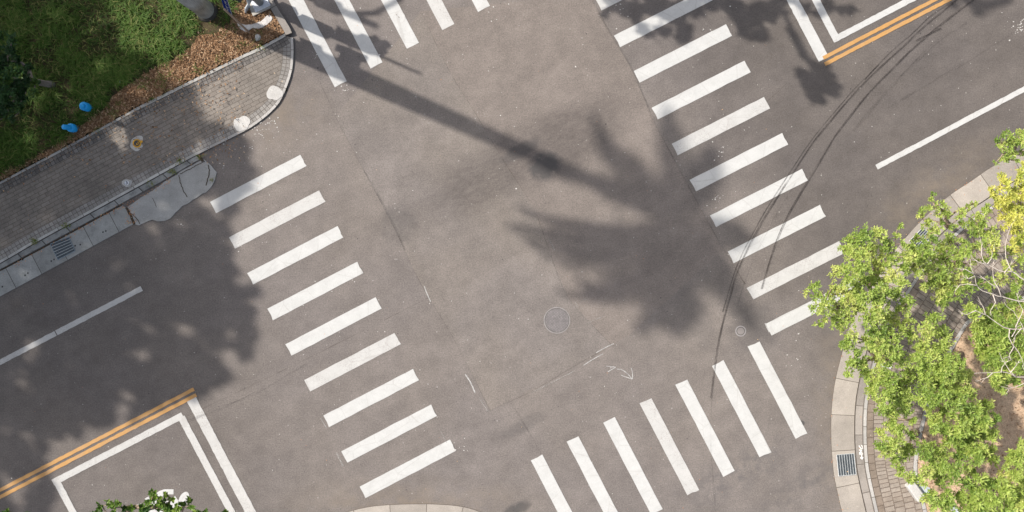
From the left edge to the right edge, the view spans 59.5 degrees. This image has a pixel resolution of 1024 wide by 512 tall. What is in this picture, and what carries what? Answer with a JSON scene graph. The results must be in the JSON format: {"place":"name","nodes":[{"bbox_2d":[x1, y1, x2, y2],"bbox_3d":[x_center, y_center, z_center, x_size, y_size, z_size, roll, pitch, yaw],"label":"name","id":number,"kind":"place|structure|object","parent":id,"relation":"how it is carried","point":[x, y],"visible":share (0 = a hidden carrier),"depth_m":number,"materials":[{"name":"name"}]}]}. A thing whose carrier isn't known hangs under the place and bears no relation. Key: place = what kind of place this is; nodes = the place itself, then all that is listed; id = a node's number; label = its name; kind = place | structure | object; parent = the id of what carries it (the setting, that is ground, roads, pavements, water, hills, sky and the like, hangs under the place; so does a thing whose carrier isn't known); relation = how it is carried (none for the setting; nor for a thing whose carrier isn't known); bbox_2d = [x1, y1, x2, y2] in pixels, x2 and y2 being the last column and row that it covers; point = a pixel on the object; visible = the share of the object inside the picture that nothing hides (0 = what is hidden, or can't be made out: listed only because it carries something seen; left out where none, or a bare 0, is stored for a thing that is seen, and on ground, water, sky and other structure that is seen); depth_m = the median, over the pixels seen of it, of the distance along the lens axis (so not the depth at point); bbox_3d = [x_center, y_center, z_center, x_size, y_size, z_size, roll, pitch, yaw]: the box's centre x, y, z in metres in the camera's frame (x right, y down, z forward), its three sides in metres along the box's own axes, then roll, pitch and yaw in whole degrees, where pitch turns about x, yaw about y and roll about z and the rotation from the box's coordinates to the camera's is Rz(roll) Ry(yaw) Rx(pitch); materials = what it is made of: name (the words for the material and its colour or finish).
{"place":"outdoors","nodes":[
{"label":"outdoors","id":0,"kind":"place"},
{"bbox_2d":[0,0,283,180],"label":"verge","id":1,"kind":"structure","parent":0,"point":[203,26],"depth_m":27.95,"materials":[{"name":"green plant"}]},
{"bbox_2d":[0,30,54,122],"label":"dark tree","id":2,"kind":"object","parent":1,"relation":"on","point":[16,79],"visible":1,"depth_m":24.99,"materials":[{"name":"green plant"}]},
{"bbox_2d":[61,123,78,132],"bbox_3d":[-13.665,-3.974,27.719,0.308,0.579,0.264,0,90,0],"label":"blue post","id":3,"kind":"object","parent":1,"relation":"on","point":[71,127],"visible":1,"depth_m":27.70,"materials":[{"name":"plastic"}]},
{"bbox_2d":[79,102,92,111],"bbox_3d":[-13.183,-4.613,27.719,0.264,0.554,0.264,0,90,0],"label":"blue post","id":4,"kind":"object","parent":1,"relation":"on","point":[85,106],"visible":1,"depth_m":27.55,"materials":[{"name":"plastic"}]},
{"bbox_2d":[0,0,283,187],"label":"leaf litter","id":5,"kind":"object","parent":1,"relation":"on","point":[177,70],"visible":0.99,"depth_m":27.91,"materials":[{"name":"brown plant"}]},
{"bbox_2d":[0,34,285,184],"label":"kerb","id":6,"kind":"structure","parent":1,"relation":"on","point":[165,95],"depth_m":27.93,"materials":[{"name":"grey concrete"}]},
{"bbox_2d":[177,0,217,21],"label":"palm tree","id":7,"kind":"object","parent":1,"relation":"on","point":[205,10],"visible":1,"depth_m":27.21,"materials":[{"name":"grey plant"}]},
{"bbox_2d":[222,0,249,32],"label":"street sign","id":8,"kind":"object","parent":1,"relation":"on","point":[226,8],"visible":1,"depth_m":26.10,"materials":[{"name":"metal"}]},
{"bbox_2d":[233,0,269,12],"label":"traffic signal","id":9,"kind":"object","parent":1,"relation":"on","point":[258,5],"visible":1,"depth_m":27.83,"materials":[{"name":"metal"}]},
{"bbox_2d":[237,15,271,31],"bbox_3d":[-7.981,-7.234,27.930,1.112,0.030,0.328,-15,90,0],"label":"cement splash","id":10,"kind":"object","parent":1,"relation":"on","point":[265,20],"visible":0.95,"depth_m":27.91,"materials":[{"name":"grey concrete"}]},
{"bbox_2d":[255,34,260,40],"bbox_3d":[-7.935,-6.806,27.917,0.192,0.066,0.231,22,90,0],"label":"stone","id":11,"kind":"object","parent":1,"relation":"on","point":[257,37],"visible":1,"depth_m":27.90,"materials":[{"name":"grey stone"}]},
{"bbox_2d":[250,4,269,15],"bbox_3d":[-7.926,-7.899,27.905,0.605,0.090,0.675,-25,90,0],"label":"concrete base","id":12,"kind":"object","parent":1,"relation":"on","point":[253,12],"visible":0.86,"depth_m":27.86,"materials":[{"name":"grey concrete"}]},
{"bbox_2d":[0,35,290,258],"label":"sidewalk","id":13,"kind":"structure","parent":0,"point":[49,200],"depth_m":27.95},
{"bbox_2d":[122,179,131,186],"bbox_3d":[-12.011,-2.276,27.932,0.322,0.028,0.252,0,90,0],"label":"valve cover","id":14,"kind":"object","parent":13,"relation":"on","point":[126,182],"visible":1,"depth_m":27.93,"materials":[{"name":"metal"}]},
{"bbox_2d":[130,135,142,150],"bbox_3d":[-11.708,-3.513,27.932,0.408,0.028,0.493,0,90,0],"label":"valve cover","id":15,"kind":"object","parent":13,"relation":"on","point":[137,141],"visible":1,"depth_m":27.94,"materials":[{"name":"yellow paint"}]},
{"bbox_2d":[234,116,249,130],"bbox_3d":[-8.408,-4.134,27.942,0.525,0.012,0.434,-21,90,0],"label":"cement splash","id":16,"kind":"object","parent":13,"relation":"on","point":[244,121],"visible":1,"depth_m":27.94,"materials":[{"name":"grey concrete"}]},
{"bbox_2d":[267,86,282,99],"bbox_3d":[-7.392,-5.088,27.942,0.525,0.012,0.455,0,90,0],"label":"cement splash","id":17,"kind":"object","parent":13,"relation":"on","point":[274,92],"visible":1,"depth_m":27.94,"materials":[{"name":"grey concrete"}]},
{"bbox_2d":[1,39,877,274],"bbox_3d":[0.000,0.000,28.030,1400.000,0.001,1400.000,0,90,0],"label":"ground","id":18,"kind":"structure","parent":0,"point":[122,115],"depth_m":28.03,"materials":[{"name":"grey concrete"}]},
{"bbox_2d":[2,488,228,511],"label":"round leaved tree","id":19,"kind":"object","parent":18,"relation":"on","point":[161,505],"visible":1,"depth_m":22.05,"materials":[{"name":"green plant"}]},
{"bbox_2d":[3,25,1015,509],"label":"fallen leaves","id":20,"kind":"object","parent":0,"point":[321,143],"visible":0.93,"depth_m":27.96,"materials":[{"name":"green plant"}]},
{"bbox_2d":[0,0,1023,511],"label":"road","id":21,"kind":"structure","parent":0,"point":[494,182],"depth_m":28.00,"materials":[{"name":"grey asphalt"}]},
{"bbox_2d":[0,286,142,364],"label":"lane line","id":22,"kind":"object","parent":21,"relation":"on","point":[122,298],"visible":1,"depth_m":27.99,"materials":[{"name":"white paint"}]},
{"bbox_2d":[0,388,196,498],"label":"double yellow line","id":23,"kind":"object","parent":21,"relation":"on","point":[98,445],"visible":1,"depth_m":27.99,"materials":[{"name":"paint"}]},
{"bbox_2d":[0,152,197,268],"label":"kerb","id":24,"kind":"structure","parent":21,"relation":"on","point":[98,212],"depth_m":27.95,"materials":[{"name":"concrete"}]},
{"bbox_2d":[0,154,216,295],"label":"gutter","id":25,"kind":"object","parent":21,"relation":"on","point":[167,201],"visible":1,"depth_m":27.98,"materials":[{"name":"concrete"}]},
{"bbox_2d":[50,237,74,259],"bbox_3d":[-14.016,-0.259,27.970,0.640,0.024,0.566,-25,90,0],"label":"drain grate","id":26,"kind":"object","parent":25,"relation":"on","point":[64,247],"visible":1,"depth_m":27.97,"materials":[{"name":"metal"}]},
{"bbox_2d":[52,413,234,511],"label":"waiting box","id":27,"kind":"object","parent":21,"relation":"on","point":[190,434],"visible":0.9,"depth_m":27.99,"materials":[{"name":"white paint"}]},
{"bbox_2d":[187,397,255,511],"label":"stop line","id":28,"kind":"object","parent":21,"relation":"on","point":[221,457],"visible":1,"depth_m":27.99,"materials":[{"name":"white paint"}]},
{"bbox_2d":[194,38,293,156],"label":"kerb","id":29,"kind":"structure","parent":21,"relation":"on","point":[267,113],"depth_m":27.94,"materials":[{"name":"grey concrete"}]},
{"bbox_2d":[268,0,292,34],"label":"kerb","id":30,"kind":"structure","parent":21,"relation":"on","point":[281,20],"depth_m":27.87,"materials":[{"name":"concrete"}]},
{"bbox_2d":[210,155,455,497],"bbox_3d":[-5.583,2.194,27.991,3.224,0.001,10.462,-28,90,0],"label":"zebra crossing","id":31,"kind":"object","parent":21,"relation":"on","point":[333,326],"visible":1,"depth_m":27.99,"materials":[{"name":"white paint"}]},
{"bbox_2d":[289,0,489,86],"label":"zebra crossing","id":32,"kind":"object","parent":21,"relation":"on","point":[359,33],"visible":1,"depth_m":27.99,"materials":[{"name":"white paint"}]},
{"bbox_2d":[393,12,404,23],"bbox_3d":[-3.518,-7.446,27.986,0.370,0.003,0.370,0,90,0],"label":"valve cover","id":33,"kind":"object","parent":32,"relation":"on","point":[399,17],"visible":1,"depth_m":27.99,"materials":[{"name":"paint"}]},
{"bbox_2d":[348,504,479,511],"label":"gutter","id":34,"kind":"object","parent":21,"relation":"on","point":[417,508],"visible":1,"depth_m":27.98,"materials":[{"name":"concrete"}]},
{"bbox_2d":[544,307,569,333],"bbox_3d":[1.404,2.009,27.994,0.830,0.003,0.830,0,90,0],"label":"manhole cover","id":35,"kind":"object","parent":21,"relation":"on","point":[556,319],"visible":1,"depth_m":27.99,"materials":[{"name":"grey metal"}]},
{"bbox_2d":[608,366,632,378],"bbox_3d":[3.364,3.644,27.990,0.862,0.001,0.358,5,90,0],"label":"chalk arrow","id":36,"kind":"object","parent":21,"relation":"on","point":[624,371],"visible":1,"depth_m":27.99,"materials":[{"name":"grey paint"}]},
{"bbox_2d":[531,341,806,511],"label":"zebra crossing","id":37,"kind":"object","parent":21,"relation":"on","point":[668,445],"visible":1,"depth_m":27.99,"materials":[{"name":"white paint"}]},
{"bbox_2d":[596,0,857,334],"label":"zebra crossing","id":38,"kind":"object","parent":21,"relation":"on","point":[734,164],"visible":0.91,"depth_m":27.99,"materials":[{"name":"white paint"}]},
{"bbox_2d":[735,326,745,336],"bbox_3d":[7.145,2.346,27.995,0.340,0.002,0.340,0,90,0],"label":"valve cover","id":39,"kind":"object","parent":21,"relation":"on","point":[740,330],"visible":1,"depth_m":28.00,"materials":[{"name":"grey metal"}]},
{"bbox_2d":[787,0,826,60],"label":"stop line","id":40,"kind":"object","parent":21,"relation":"on","point":[807,28],"visible":1,"depth_m":27.99,"materials":[{"name":"white paint"}]},
{"bbox_2d":[812,0,915,41],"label":"waiting box","id":41,"kind":"object","parent":21,"relation":"on","point":[828,24],"visible":1,"depth_m":27.99,"materials":[{"name":"white paint"}]},
{"bbox_2d":[822,0,950,65],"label":"double yellow line","id":42,"kind":"object","parent":21,"relation":"on","point":[876,37],"visible":1,"depth_m":27.99,"materials":[{"name":"paint"}]},
{"bbox_2d":[831,149,1023,511],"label":"gutter","id":43,"kind":"object","parent":21,"relation":"on","point":[842,432],"visible":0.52,"depth_m":27.98,"materials":[{"name":"concrete"}]},
{"bbox_2d":[836,453,856,475],"bbox_3d":[10.442,6.515,27.968,0.572,0.024,0.691,-6,90,0],"label":"drain grate","id":44,"kind":"object","parent":43,"relation":"on","point":[845,463],"visible":1,"depth_m":27.97,"materials":[{"name":"metal"}]},
{"bbox_2d":[909,228,929,249],"bbox_3d":[12.770,-0.551,27.966,0.452,0.024,0.660,43,90,0],"label":"drain grate","id":45,"kind":"object","parent":43,"relation":"on","point":[921,232],"visible":0.25,"depth_m":27.97,"materials":[{"name":"metal"}]},
{"bbox_2d":[854,178,1023,511],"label":"kerb","id":46,"kind":"structure","parent":21,"relation":"on","point":[858,443],"depth_m":27.95,"materials":[{"name":"concrete"}]},
{"bbox_2d":[876,87,1023,168],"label":"lane line","id":47,"kind":"object","parent":21,"relation":"on","point":[938,134],"visible":1,"depth_m":27.99,"materials":[{"name":"white paint"}]},
{"bbox_2d":[866,193,1023,511],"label":"sidewalk","id":48,"kind":"structure","parent":0,"point":[891,493],"depth_m":27.88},
{"bbox_2d":[802,222,918,334],"bbox_3d":[9.614,0.568,26.084,3.391,3.787,2.762,-21,90,0],"label":"leafy tree","id":49,"kind":"object","parent":48,"relation":"on","point":[857,295],"visible":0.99,"depth_m":24.85,"materials":[{"name":"green plant"}]},
{"bbox_2d":[838,294,918,377],"bbox_3d":[10.375,2.183,26.131,2.770,3.656,2.135,-9,90,0],"label":"leafy tree","id":50,"kind":"object","parent":48,"relation":"on","point":[876,342],"visible":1,"depth_m":24.88,"materials":[{"name":"green plant"}]},
{"bbox_2d":[905,482,923,501],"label":"kerb block","id":51,"kind":"structure","parent":48,"relation":"on","point":[916,492],"depth_m":27.60,"materials":[{"name":"grey concrete"}]},
{"bbox_2d":[900,202,1023,311],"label":"leafy tree","id":52,"kind":"object","parent":48,"relation":"on","point":[942,281],"visible":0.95,"depth_m":25.29,"materials":[{"name":"green plant"}]},
{"bbox_2d":[913,296,1023,511],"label":"kerb","id":53,"kind":"structure","parent":48,"relation":"on","point":[923,417],"depth_m":27.84,"materials":[{"name":"grey concrete"}]},
{"bbox_2d":[987,160,1023,253],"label":"yellow tree","id":54,"kind":"object","parent":48,"relation":"on","point":[1014,212],"visible":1,"depth_m":24.84,"materials":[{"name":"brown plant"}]},
{"bbox_2d":[916,300,1023,511],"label":"soil","id":55,"kind":"structure","parent":0,"point":[1009,402],"depth_m":27.85,"materials":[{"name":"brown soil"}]},
{"bbox_2d":[857,311,979,425],"bbox_3d":[11.769,3.355,26.202,3.218,3.563,3.520,40,90,0],"label":"leafy tree","id":56,"kind":"object","parent":55,"relation":"on","point":[956,395],"visible":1,"depth_m":24.96,"materials":[{"name":"green plant"}]},
{"bbox_2d":[873,403,965,489],"bbox_3d":[11.432,5.508,26.402,3.159,3.127,1.886,45,90,0],"label":"leafy tree","id":57,"kind":"object","parent":55,"relation":"on","point":[931,455],"visible":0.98,"depth_m":25.28,"materials":[{"name":"green plant"}]},
{"bbox_2d":[919,486,929,492],"bbox_3d":[12.811,7.289,27.808,0.412,0.056,0.301,22,90,0],"label":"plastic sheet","id":58,"kind":"object","parent":55,"relation":"on","point":[923,490],"visible":0.53,"depth_m":27.80,"materials":[{"name":"plastic"}]},
{"bbox_2d":[916,191,979,234],"bbox_3d":[12.759,-1.247,26.768,1.883,2.392,1.300,0,90,0],"label":"leafy tree","id":59,"kind":"object","parent":55,"relation":"on","point":[947,215],"visible":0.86,"depth_m":26.07,"materials":[{"name":"green plant"}]},
{"bbox_2d":[927,398,1002,468],"bbox_3d":[12.877,5.053,26.392,2.544,3.138,2.212,0,90,0],"label":"leafy tree","id":60,"kind":"object","parent":55,"relation":"on","point":[963,434],"visible":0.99,"depth_m":25.34,"materials":[{"name":"green plant"}]},
{"bbox_2d":[919,436,1023,511],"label":"leafy tree","id":61,"kind":"object","parent":55,"relation":"on","point":[983,501],"visible":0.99,"depth_m":25.34,"materials":[{"name":"green plant"}]},
{"bbox_2d":[954,223,1023,393],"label":"bare tree","id":62,"kind":"object","parent":55,"relation":"on","point":[994,304],"visible":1,"depth_m":24.15,"materials":[{"name":"beige plant"}]},
{"bbox_2d":[960,291,1023,395],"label":"leafy tree","id":63,"kind":"object","parent":55,"relation":"on","point":[985,333],"visible":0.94,"depth_m":25.69,"materials":[{"name":"green plant"}]},
{"bbox_2d":[992,128,1023,165],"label":"leafy tree","id":64,"kind":"object","parent":55,"relation":"on","point":[1013,142],"visible":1,"depth_m":25.13,"materials":[{"name":"green plant"}]}
]}

